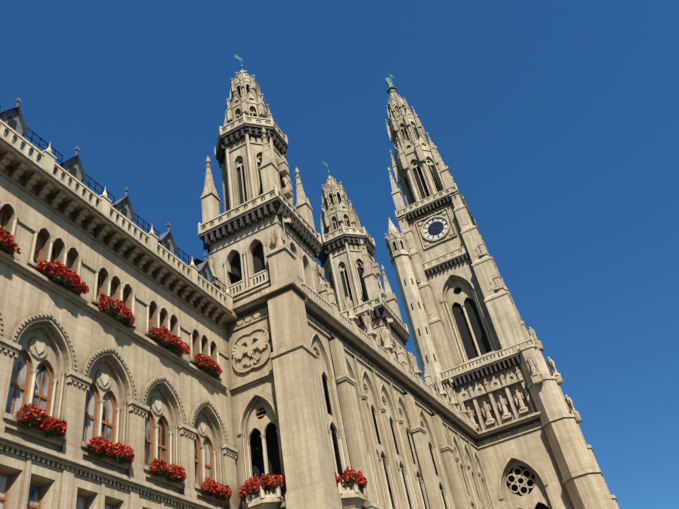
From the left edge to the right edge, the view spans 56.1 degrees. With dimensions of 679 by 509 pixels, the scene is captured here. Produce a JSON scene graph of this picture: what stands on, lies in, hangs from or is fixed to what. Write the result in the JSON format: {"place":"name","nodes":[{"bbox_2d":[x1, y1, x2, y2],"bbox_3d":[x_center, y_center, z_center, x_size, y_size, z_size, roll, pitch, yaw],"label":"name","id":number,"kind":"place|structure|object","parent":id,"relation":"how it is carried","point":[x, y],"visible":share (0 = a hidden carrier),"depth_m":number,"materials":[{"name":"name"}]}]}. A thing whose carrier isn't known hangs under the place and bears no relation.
{"place":"outdoors","nodes":[
{"label":"outdoors","id":0,"kind":"place"},
{"bbox_2d":[0,97,239,508],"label":"building wing","id":1,"kind":"structure","parent":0,"point":[84,366],"depth_m":32.91,"materials":[{"name":"beige stone"}]},
{"bbox_2d":[0,226,231,499],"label":"flower boxes","id":2,"kind":"object","parent":1,"relation":"on","point":[35,417],"visible":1,"depth_m":31.80,"materials":[{"name":"red plant"}]},
{"bbox_2d":[0,0,678,508],"label":"sky","id":3,"kind":"structure","parent":0,"point":[555,123],"materials":[{"name":"blue"}]},
{"bbox_2d":[385,89,618,508],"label":"tower","id":4,"kind":"structure","parent":0,"point":[473,340],"depth_m":80.47,"materials":[{"name":"stone"}]},
{"bbox_2d":[385,74,396,93],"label":"statue","id":5,"kind":"object","parent":4,"relation":"on","point":[389,82],"visible":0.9,"depth_m":120.10,"materials":[{"name":"green metal"}]},
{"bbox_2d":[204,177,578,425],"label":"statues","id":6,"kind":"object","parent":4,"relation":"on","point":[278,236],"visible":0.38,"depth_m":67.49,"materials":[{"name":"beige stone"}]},
{"bbox_3d":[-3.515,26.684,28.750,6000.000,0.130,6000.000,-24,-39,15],"label":"ground","id":7,"kind":"structure","parent":0,"visible":0},
{"bbox_2d":[194,244,495,508],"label":"building section","id":8,"kind":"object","parent":7,"relation":"on","point":[321,389],"visible":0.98,"depth_m":44.91,"materials":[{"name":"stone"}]},
{"bbox_2d":[198,54,328,305],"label":"side tower","id":9,"kind":"structure","parent":8,"relation":"on","point":[250,148],"depth_m":52.59,"materials":[{"name":"stone"}]},
{"bbox_2d":[238,467,367,500],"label":"flowers","id":10,"kind":"object","parent":8,"relation":"attached to","point":[251,486],"visible":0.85,"depth_m":37.02,"materials":[{"name":"red plant"}]},
{"bbox_2d":[315,160,421,378],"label":"side tower","id":11,"kind":"structure","parent":8,"relation":"on","point":[346,257],"depth_m":70.73,"materials":[{"name":"stone"}]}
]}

